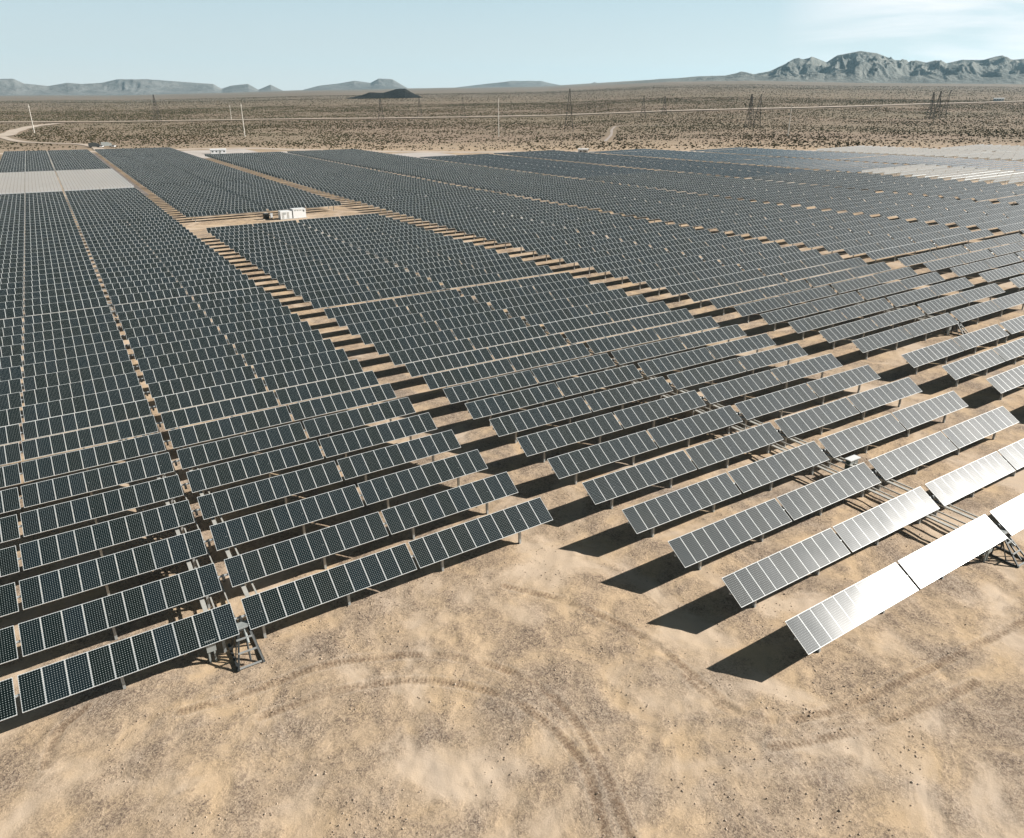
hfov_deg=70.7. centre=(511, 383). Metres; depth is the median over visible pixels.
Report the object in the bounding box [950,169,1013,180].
solar panel row
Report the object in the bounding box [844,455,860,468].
electrical cabinet
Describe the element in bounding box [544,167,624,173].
solar panel row
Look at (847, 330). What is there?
solar panel row
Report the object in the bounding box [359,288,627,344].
solar panel row
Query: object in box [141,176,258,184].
solar panel row
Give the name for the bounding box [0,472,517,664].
solar panel row
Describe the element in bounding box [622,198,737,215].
solar panel row
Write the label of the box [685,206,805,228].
solar panel row
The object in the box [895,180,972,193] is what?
solar panel row
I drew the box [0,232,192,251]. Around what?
solar panel row
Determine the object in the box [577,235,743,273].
solar panel row
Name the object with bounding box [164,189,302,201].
solar panel row
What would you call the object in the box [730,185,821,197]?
solar panel row
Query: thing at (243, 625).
tracker drive
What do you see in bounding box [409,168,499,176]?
solar panel row
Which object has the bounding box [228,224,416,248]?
solar panel row
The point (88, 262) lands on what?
solar panel row
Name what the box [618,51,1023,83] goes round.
mountain range
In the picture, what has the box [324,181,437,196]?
solar panel row
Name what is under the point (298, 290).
solar panel row
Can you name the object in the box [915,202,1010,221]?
solar panel row
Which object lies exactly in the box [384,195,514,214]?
solar panel row
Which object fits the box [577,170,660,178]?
solar panel row
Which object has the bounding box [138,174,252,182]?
solar panel row
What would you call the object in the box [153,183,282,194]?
solar panel row
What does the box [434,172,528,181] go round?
solar panel row
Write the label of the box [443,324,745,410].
solar panel row
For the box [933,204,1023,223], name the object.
solar panel row
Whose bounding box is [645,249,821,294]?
solar panel row
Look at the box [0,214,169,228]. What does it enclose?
solar panel row
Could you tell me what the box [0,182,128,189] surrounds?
solar panel row
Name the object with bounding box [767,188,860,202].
solar panel row
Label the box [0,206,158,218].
solar panel row
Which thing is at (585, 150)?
site building
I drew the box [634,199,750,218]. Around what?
solar panel row
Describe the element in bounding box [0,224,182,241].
solar panel row
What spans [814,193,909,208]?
solar panel row
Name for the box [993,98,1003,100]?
site building
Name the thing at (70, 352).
solar panel row
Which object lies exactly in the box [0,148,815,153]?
perimeter road
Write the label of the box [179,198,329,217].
solar panel row
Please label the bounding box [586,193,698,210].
solar panel row
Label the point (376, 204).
solar panel row
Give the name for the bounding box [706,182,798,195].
solar panel row
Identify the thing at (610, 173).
solar panel row
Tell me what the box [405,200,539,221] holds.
solar panel row
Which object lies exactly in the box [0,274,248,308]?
solar panel row
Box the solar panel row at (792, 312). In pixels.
[760,272,944,330]
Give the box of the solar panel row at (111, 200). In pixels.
[0,197,147,207]
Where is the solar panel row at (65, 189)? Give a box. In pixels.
[0,185,133,193]
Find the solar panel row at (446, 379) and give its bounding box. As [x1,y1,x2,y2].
[423,316,718,389]
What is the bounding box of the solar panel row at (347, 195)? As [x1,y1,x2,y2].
[342,186,461,200]
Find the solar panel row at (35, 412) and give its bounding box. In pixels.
[0,349,348,426]
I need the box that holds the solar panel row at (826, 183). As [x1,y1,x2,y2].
[817,174,892,185]
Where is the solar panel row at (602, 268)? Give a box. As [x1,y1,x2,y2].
[593,238,762,278]
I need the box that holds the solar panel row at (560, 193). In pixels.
[530,186,636,198]
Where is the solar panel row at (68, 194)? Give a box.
[0,190,138,198]
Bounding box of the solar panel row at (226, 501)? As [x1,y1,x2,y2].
[0,430,460,576]
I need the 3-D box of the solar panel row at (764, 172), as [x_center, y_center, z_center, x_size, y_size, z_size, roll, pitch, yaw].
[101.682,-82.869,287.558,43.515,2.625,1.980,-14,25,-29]
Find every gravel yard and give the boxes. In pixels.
[182,149,255,157]
[395,153,455,158]
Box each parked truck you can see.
[88,143,99,147]
[100,142,111,146]
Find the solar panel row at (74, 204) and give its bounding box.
[0,199,150,209]
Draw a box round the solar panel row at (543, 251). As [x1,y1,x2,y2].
[535,226,695,260]
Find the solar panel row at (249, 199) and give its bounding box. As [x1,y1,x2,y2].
[171,193,315,206]
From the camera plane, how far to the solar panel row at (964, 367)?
83.06 m
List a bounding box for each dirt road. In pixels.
[0,101,1009,121]
[0,123,60,136]
[0,136,103,149]
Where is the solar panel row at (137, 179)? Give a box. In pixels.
[136,173,250,181]
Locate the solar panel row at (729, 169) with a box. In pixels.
[693,166,765,172]
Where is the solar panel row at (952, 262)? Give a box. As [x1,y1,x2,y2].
[923,241,1023,272]
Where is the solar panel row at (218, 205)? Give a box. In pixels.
[176,196,324,210]
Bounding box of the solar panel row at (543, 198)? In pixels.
[539,187,646,201]
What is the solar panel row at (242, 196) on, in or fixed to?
on the ground at (514, 618)
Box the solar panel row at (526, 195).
[523,184,627,197]
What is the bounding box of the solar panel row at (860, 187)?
[854,177,929,189]
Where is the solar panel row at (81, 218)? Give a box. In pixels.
[0,212,166,226]
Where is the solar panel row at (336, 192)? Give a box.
[333,184,449,194]
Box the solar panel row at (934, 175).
[924,167,988,178]
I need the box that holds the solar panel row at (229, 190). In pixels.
[157,186,290,196]
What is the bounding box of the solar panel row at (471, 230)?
[463,212,610,236]
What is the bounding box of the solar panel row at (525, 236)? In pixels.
[494,218,648,248]
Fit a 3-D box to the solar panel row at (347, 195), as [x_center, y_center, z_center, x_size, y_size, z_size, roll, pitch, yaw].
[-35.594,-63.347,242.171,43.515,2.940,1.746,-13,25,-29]
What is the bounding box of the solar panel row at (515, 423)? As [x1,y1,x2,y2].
[489,343,807,442]
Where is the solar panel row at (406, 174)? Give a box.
[405,167,493,175]
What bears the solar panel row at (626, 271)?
on the ground at (514, 618)
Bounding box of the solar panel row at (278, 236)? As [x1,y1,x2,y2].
[223,222,408,245]
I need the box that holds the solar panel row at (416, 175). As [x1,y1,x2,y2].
[414,169,504,177]
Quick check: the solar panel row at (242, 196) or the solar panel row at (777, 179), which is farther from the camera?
the solar panel row at (777, 179)
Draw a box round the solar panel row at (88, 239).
[0,229,189,247]
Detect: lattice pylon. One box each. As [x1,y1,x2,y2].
[153,95,161,121]
[564,90,572,131]
[744,94,754,126]
[753,95,761,126]
[926,92,934,118]
[931,91,941,118]
[939,90,951,118]
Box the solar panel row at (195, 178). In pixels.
[139,175,255,183]
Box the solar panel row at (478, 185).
[472,177,571,187]
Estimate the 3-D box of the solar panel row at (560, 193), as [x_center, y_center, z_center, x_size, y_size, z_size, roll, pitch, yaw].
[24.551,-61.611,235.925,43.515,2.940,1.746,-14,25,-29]
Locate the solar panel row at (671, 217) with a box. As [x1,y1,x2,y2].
[659,202,777,224]
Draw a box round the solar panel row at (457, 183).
[454,175,550,185]
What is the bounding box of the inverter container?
[277,207,307,219]
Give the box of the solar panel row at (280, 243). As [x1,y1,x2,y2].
[233,227,424,252]
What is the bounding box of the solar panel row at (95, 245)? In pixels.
[0,235,196,255]
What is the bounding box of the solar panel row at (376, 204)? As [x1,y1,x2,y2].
[372,192,498,206]
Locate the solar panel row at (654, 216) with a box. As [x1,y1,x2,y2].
[646,201,763,222]
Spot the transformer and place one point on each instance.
(265, 215)
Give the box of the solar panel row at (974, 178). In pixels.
[964,170,1023,181]
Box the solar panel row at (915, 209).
[878,199,973,216]
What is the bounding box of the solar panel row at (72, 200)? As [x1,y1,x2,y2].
[0,196,145,205]
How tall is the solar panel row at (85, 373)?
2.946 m
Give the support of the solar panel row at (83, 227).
on the ground at (514, 618)
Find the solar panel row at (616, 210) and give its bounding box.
[611,196,725,213]
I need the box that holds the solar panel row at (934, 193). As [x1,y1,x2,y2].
[924,182,1001,195]
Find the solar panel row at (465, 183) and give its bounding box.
[460,176,557,186]
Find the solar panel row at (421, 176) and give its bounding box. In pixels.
[419,170,510,178]
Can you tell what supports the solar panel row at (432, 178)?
on the ground at (514, 618)
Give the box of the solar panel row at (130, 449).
[0,383,396,487]
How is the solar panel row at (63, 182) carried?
on the ground at (514, 618)
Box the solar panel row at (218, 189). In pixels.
[155,185,286,195]
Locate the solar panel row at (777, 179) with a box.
[772,171,846,181]
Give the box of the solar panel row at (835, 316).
[788,277,973,339]
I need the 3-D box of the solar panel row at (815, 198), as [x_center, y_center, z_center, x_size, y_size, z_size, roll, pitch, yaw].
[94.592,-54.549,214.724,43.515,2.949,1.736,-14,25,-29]
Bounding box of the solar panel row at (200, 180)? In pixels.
[142,177,261,185]
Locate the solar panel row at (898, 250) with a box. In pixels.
[866,229,993,263]
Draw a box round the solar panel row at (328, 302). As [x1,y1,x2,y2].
[310,265,552,308]
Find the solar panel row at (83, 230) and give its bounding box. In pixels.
[0,221,179,238]
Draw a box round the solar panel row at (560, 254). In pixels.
[548,229,710,264]
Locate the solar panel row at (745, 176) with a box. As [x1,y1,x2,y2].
[737,169,813,177]
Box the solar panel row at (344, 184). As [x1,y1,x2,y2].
[311,178,421,192]
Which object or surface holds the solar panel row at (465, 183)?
on the ground at (514, 618)
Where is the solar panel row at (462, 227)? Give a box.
[454,210,599,236]
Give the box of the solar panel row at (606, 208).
[600,195,713,211]
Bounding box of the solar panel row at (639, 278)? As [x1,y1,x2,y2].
[627,245,801,289]
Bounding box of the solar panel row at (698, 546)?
[668,406,1018,569]
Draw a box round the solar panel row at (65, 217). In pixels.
[0,210,163,223]
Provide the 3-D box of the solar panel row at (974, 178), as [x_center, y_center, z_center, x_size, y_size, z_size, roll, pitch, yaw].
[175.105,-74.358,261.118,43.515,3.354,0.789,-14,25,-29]
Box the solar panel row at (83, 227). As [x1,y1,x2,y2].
[0,219,176,235]
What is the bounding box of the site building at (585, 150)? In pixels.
[578,148,588,152]
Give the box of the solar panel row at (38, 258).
[0,241,205,264]
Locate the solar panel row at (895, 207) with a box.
[861,197,957,214]
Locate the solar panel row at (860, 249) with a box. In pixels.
[844,226,970,258]
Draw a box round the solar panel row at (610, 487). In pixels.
[582,377,921,508]
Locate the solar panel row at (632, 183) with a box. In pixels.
[628,175,714,185]
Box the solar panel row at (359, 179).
[299,176,406,188]
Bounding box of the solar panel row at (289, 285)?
[284,252,509,295]
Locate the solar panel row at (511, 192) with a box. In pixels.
[507,182,610,195]
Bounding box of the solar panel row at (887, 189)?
[880,179,957,191]
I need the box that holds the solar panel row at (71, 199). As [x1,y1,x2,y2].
[0,194,144,203]
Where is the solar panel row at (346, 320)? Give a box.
[335,277,590,326]
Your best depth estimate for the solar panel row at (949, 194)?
221.35 m
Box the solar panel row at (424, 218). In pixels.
[420,203,558,225]
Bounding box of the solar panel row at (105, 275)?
[0,260,229,289]
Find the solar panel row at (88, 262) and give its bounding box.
[0,248,214,273]
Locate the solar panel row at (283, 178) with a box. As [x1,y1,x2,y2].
[282,171,383,183]
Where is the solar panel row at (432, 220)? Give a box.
[428,205,567,225]
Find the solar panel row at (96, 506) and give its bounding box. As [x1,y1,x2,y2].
[0,412,436,542]
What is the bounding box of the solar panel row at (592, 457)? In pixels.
[547,365,879,484]
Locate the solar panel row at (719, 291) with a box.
[687,257,867,307]
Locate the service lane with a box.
[93,153,148,194]
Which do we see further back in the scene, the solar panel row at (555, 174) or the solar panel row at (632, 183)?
the solar panel row at (555, 174)
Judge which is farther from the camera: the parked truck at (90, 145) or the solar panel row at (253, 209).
the parked truck at (90, 145)
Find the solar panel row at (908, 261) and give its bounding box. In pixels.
[898,233,1023,266]
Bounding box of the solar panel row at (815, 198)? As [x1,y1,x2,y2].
[780,189,875,204]
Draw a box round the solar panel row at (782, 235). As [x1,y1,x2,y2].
[765,216,889,241]
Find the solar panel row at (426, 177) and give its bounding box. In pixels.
[424,170,516,179]
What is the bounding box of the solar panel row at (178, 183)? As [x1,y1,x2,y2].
[144,178,264,186]
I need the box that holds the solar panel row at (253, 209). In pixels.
[185,201,340,221]
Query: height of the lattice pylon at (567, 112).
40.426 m
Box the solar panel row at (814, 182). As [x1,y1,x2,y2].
[805,174,880,185]
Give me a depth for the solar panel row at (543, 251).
152.62 m
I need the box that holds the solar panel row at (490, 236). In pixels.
[483,216,635,245]
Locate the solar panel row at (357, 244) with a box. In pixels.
[244,232,443,260]
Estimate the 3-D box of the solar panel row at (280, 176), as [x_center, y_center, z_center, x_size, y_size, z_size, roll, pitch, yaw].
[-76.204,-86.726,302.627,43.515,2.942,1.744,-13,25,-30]
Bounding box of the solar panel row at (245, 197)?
[168,192,310,205]
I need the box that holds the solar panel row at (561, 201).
[557,189,665,204]
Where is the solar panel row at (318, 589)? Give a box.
[0,497,552,720]
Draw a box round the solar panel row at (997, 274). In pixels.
[979,262,1023,284]
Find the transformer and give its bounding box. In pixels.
[262,212,272,219]
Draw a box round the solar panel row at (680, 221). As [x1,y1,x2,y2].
[672,204,790,226]
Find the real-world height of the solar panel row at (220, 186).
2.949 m
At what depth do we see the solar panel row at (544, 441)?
70.38 m
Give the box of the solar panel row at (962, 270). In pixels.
[950,251,1023,277]
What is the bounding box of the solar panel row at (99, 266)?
[0,252,219,278]
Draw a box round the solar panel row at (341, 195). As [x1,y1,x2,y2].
[337,185,455,199]
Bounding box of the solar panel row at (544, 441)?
[516,353,841,462]
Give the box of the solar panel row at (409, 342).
[373,295,648,354]
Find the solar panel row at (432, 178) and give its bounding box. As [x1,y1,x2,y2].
[429,171,522,181]
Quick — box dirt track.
[604,125,625,140]
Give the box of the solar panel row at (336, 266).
[269,245,485,278]
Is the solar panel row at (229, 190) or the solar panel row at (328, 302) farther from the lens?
the solar panel row at (229, 190)
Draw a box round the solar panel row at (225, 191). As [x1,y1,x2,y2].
[159,187,293,198]
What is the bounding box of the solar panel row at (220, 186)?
[151,182,279,192]
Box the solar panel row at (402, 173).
[400,167,488,174]
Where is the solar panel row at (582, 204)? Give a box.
[575,192,686,208]
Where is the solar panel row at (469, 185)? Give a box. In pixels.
[466,176,564,187]
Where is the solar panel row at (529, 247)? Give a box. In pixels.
[522,224,680,256]
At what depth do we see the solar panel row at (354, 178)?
281.33 m
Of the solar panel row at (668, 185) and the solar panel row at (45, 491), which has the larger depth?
the solar panel row at (668, 185)
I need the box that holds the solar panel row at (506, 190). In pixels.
[500,181,602,193]
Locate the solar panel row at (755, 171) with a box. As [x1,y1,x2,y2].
[719,168,793,175]
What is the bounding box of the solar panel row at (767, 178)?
[762,170,836,180]
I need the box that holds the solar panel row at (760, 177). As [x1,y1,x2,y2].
[751,170,825,179]
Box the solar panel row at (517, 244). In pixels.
[510,221,665,253]
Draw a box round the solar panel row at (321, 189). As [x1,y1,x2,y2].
[319,180,432,190]
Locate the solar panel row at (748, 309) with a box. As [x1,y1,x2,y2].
[734,267,917,322]
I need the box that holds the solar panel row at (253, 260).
[249,235,452,264]
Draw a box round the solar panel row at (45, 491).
[0,397,415,513]
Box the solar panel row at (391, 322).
[347,283,608,335]
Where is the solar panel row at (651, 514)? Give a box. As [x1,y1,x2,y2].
[622,391,967,536]
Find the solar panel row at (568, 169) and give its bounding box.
[530,166,611,172]
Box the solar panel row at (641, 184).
[637,176,724,186]
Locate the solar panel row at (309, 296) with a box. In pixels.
[301,261,537,308]
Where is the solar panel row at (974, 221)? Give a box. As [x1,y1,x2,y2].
[954,209,1023,226]
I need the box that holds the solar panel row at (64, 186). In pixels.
[0,183,130,189]
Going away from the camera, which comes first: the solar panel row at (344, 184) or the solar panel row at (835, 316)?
the solar panel row at (835, 316)
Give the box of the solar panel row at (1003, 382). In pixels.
[986,365,1023,399]
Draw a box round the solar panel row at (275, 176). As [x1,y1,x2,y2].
[274,169,373,177]
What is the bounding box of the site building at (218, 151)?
[210,148,225,153]
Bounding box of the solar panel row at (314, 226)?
[214,217,392,238]
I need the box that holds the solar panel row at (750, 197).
[741,186,834,199]
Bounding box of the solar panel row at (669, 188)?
[665,178,753,190]
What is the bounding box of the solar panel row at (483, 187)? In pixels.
[479,178,579,191]
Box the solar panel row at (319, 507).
[0,449,487,616]
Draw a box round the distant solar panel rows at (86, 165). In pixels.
[0,144,1023,291]
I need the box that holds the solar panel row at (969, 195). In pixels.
[956,185,1023,199]
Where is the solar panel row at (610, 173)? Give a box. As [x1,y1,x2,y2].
[570,170,654,177]
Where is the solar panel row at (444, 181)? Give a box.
[440,173,534,183]
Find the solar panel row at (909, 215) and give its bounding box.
[896,200,992,218]
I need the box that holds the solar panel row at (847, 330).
[818,283,1004,348]
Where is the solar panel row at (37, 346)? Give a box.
[0,306,290,356]
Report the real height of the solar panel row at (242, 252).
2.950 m
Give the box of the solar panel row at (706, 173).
[702,167,775,174]
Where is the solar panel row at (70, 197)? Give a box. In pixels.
[0,193,142,201]
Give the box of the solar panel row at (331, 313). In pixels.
[324,272,573,318]
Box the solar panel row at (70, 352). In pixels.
[0,313,300,368]
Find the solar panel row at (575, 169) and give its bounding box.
[537,166,616,174]
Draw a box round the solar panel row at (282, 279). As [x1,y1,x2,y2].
[276,249,497,289]
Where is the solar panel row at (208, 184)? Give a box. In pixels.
[148,180,272,189]
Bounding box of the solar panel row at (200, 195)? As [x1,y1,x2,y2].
[161,188,298,199]
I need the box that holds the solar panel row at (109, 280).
[0,264,235,295]
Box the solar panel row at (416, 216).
[412,201,549,223]
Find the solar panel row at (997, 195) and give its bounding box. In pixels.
[973,189,1023,201]
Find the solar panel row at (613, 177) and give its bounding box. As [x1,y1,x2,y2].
[592,171,677,180]
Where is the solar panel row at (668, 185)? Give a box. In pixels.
[655,177,743,188]
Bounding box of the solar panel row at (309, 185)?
[307,177,416,190]
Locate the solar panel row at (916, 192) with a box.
[909,181,986,194]
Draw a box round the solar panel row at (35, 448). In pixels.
[0,370,378,465]
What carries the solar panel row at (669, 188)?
on the ground at (514, 618)
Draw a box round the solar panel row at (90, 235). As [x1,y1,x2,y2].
[0,227,185,245]
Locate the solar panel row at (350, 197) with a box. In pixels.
[348,187,468,199]
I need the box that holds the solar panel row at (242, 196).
[166,191,306,203]
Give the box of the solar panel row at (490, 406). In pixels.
[465,333,775,425]
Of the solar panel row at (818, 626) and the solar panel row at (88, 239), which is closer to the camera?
the solar panel row at (818, 626)
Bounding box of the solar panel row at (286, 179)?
[285,172,387,180]
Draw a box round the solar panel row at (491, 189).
[485,179,586,192]
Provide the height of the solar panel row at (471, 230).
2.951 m
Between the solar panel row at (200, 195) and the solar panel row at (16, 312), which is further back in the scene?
the solar panel row at (200, 195)
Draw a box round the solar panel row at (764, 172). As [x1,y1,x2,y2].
[728,169,803,176]
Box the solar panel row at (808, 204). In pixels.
[799,191,893,208]
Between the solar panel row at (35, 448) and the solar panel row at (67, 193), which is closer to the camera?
the solar panel row at (35, 448)
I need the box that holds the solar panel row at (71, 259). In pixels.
[0,245,209,268]
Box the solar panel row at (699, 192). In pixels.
[696,181,785,194]
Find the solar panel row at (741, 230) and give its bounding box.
[731,212,854,235]
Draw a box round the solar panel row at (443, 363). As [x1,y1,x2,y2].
[405,308,693,376]
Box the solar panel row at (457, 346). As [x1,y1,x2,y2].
[388,301,670,365]
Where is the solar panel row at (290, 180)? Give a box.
[288,173,392,185]
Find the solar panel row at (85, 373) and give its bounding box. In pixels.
[0,329,322,394]
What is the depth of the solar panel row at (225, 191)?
241.25 m
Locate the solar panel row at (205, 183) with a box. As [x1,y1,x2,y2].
[146,179,268,188]
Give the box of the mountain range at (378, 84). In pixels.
[304,79,407,89]
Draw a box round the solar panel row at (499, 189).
[492,180,594,193]
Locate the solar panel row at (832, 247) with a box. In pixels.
[822,224,949,253]
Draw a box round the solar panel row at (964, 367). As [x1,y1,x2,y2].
[942,338,1023,385]
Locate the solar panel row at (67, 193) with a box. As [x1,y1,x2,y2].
[0,189,136,196]
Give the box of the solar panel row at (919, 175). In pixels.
[912,166,976,177]
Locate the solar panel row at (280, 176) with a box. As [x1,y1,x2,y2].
[277,170,378,178]
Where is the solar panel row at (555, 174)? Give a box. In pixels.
[550,168,632,175]
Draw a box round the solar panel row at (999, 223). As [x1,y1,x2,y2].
[975,216,1023,229]
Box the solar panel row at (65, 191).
[0,188,135,195]
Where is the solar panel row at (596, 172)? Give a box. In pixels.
[557,168,638,175]
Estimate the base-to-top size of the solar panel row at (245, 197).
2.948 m
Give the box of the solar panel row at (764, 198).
[754,187,846,200]
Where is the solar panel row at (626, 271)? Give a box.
[609,242,781,283]
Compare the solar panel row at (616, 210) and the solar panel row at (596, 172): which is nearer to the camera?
the solar panel row at (616, 210)
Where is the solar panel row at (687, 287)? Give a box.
[666,253,843,301]
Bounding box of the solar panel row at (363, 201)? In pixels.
[360,190,484,203]
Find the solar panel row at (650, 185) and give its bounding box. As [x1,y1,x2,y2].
[646,177,733,187]
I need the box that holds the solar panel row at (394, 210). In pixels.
[391,197,522,216]
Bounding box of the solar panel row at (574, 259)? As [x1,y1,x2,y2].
[562,232,726,269]
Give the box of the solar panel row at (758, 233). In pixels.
[748,214,871,237]
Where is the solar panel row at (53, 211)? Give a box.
[0,204,156,216]
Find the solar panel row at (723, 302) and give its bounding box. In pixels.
[710,262,891,314]
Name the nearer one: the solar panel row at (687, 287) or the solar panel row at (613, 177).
the solar panel row at (687, 287)
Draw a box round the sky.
[0,0,1023,90]
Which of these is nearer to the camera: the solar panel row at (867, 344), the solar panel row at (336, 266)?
the solar panel row at (867, 344)
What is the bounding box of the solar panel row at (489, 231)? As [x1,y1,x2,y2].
[473,214,622,239]
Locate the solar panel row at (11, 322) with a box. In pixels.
[0,287,264,327]
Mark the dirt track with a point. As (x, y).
(611, 133)
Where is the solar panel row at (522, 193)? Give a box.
[514,183,619,195]
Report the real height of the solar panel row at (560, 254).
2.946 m
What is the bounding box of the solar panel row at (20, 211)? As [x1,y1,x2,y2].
[0,202,154,214]
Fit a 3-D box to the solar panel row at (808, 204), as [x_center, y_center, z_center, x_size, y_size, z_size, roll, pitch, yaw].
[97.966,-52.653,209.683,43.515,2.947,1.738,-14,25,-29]
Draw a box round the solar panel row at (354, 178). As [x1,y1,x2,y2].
[295,175,401,186]
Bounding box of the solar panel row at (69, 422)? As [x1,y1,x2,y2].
[0,359,362,444]
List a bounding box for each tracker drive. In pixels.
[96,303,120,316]
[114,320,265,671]
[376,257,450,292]
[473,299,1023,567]
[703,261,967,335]
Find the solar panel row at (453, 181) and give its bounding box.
[445,174,541,184]
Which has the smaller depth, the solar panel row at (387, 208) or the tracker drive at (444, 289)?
the tracker drive at (444, 289)
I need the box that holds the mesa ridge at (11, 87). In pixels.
[0,79,282,95]
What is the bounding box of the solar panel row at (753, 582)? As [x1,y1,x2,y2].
[721,439,1023,607]
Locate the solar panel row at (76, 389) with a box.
[0,339,334,409]
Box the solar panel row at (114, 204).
[0,201,152,212]
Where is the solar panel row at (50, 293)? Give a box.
[0,269,241,302]
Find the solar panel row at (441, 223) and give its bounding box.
[436,206,578,230]
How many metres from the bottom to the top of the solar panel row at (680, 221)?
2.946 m
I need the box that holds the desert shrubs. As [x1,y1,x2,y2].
[0,84,1023,150]
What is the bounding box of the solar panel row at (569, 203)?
[566,190,676,206]
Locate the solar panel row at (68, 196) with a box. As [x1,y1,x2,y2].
[0,191,140,200]
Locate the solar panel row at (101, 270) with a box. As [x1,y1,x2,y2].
[0,256,224,283]
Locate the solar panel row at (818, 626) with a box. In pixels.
[785,493,1023,654]
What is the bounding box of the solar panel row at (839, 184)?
[829,175,904,186]
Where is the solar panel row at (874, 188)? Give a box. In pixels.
[867,178,943,190]
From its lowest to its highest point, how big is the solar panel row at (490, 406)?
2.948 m
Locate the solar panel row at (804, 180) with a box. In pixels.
[794,173,869,183]
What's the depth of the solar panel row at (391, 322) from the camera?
104.46 m
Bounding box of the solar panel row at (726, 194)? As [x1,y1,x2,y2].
[717,184,809,196]
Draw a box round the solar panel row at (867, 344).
[852,291,1023,359]
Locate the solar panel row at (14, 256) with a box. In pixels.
[0,238,201,259]
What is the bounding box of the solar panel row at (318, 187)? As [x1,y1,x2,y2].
[315,179,426,193]
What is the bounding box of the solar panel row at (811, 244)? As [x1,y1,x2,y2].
[802,221,928,249]
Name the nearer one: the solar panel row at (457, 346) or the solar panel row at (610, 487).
the solar panel row at (610, 487)
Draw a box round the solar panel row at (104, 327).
[0,299,281,346]
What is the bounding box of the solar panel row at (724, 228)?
[715,210,837,232]
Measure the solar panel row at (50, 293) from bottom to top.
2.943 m
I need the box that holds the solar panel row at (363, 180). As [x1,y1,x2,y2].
[303,176,411,189]
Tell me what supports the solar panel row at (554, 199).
on the ground at (514, 618)
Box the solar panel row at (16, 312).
[0,279,255,319]
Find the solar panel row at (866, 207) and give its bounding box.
[844,195,940,212]
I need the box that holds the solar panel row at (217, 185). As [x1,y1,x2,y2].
[149,181,275,191]
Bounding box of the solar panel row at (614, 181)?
[611,173,697,183]
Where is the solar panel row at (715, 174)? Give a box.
[711,167,783,175]
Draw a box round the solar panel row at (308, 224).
[210,215,385,235]
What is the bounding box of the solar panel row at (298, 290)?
[292,257,522,295]
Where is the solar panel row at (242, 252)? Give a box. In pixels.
[238,230,433,256]
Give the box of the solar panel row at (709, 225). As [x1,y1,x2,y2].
[700,208,821,231]
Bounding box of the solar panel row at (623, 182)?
[619,174,705,184]
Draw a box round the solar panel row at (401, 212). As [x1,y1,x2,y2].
[398,198,530,219]
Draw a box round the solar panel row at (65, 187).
[0,184,131,191]
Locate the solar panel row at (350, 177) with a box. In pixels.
[292,174,396,182]
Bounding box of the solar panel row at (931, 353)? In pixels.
[901,315,1023,373]
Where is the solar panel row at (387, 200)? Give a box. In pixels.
[366,191,491,204]
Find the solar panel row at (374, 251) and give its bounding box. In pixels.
[255,239,463,268]
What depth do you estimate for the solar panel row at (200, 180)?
275.93 m
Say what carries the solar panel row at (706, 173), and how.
on the ground at (514, 618)
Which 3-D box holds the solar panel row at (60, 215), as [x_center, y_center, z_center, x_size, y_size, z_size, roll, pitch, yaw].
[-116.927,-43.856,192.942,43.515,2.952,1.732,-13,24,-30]
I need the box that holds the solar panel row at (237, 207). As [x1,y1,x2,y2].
[182,199,334,219]
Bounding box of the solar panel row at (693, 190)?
[684,180,774,193]
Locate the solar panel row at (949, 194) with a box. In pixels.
[940,183,1016,197]
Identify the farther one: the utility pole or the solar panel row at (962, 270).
the utility pole
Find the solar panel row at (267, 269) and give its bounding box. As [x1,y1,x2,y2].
[262,242,473,273]
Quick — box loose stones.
[21,384,1002,837]
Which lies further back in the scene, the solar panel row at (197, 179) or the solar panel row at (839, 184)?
the solar panel row at (197, 179)
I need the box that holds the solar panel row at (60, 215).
[0,208,161,221]
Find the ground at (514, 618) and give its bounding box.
[0,80,1023,837]
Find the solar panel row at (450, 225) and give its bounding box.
[445,208,588,233]
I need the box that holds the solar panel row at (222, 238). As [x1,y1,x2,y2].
[219,220,400,241]
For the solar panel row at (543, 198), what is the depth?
230.62 m
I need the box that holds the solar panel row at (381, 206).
[378,194,506,212]
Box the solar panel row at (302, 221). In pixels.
[206,213,378,232]
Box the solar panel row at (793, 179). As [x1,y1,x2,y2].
[782,172,858,182]
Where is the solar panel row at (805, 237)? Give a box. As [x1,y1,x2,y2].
[783,219,908,245]
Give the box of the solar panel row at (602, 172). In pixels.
[563,169,645,176]
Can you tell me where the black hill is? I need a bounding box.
[346,89,420,98]
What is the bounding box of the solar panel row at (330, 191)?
[328,183,443,193]
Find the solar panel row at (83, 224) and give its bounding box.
[0,216,172,231]
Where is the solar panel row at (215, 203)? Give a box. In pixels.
[173,195,319,208]
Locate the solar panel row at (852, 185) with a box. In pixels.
[841,176,916,187]
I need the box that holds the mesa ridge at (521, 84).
[456,81,559,87]
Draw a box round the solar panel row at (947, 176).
[937,168,1000,179]
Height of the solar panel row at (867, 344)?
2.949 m
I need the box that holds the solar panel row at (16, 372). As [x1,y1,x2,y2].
[0,321,310,380]
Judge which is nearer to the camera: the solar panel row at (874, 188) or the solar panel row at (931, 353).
the solar panel row at (931, 353)
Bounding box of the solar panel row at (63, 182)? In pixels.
[0,179,125,185]
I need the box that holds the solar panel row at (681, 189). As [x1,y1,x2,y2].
[674,179,764,191]
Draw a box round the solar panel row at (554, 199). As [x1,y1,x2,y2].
[547,188,656,202]
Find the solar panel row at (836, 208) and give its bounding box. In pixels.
[829,194,924,211]
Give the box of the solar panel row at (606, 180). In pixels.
[603,172,688,182]
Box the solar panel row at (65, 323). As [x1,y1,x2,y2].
[0,293,272,336]
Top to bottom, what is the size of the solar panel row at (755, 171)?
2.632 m
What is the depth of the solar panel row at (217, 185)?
259.75 m
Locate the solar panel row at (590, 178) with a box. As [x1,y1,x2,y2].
[585,170,669,179]
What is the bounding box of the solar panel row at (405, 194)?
[353,188,475,205]

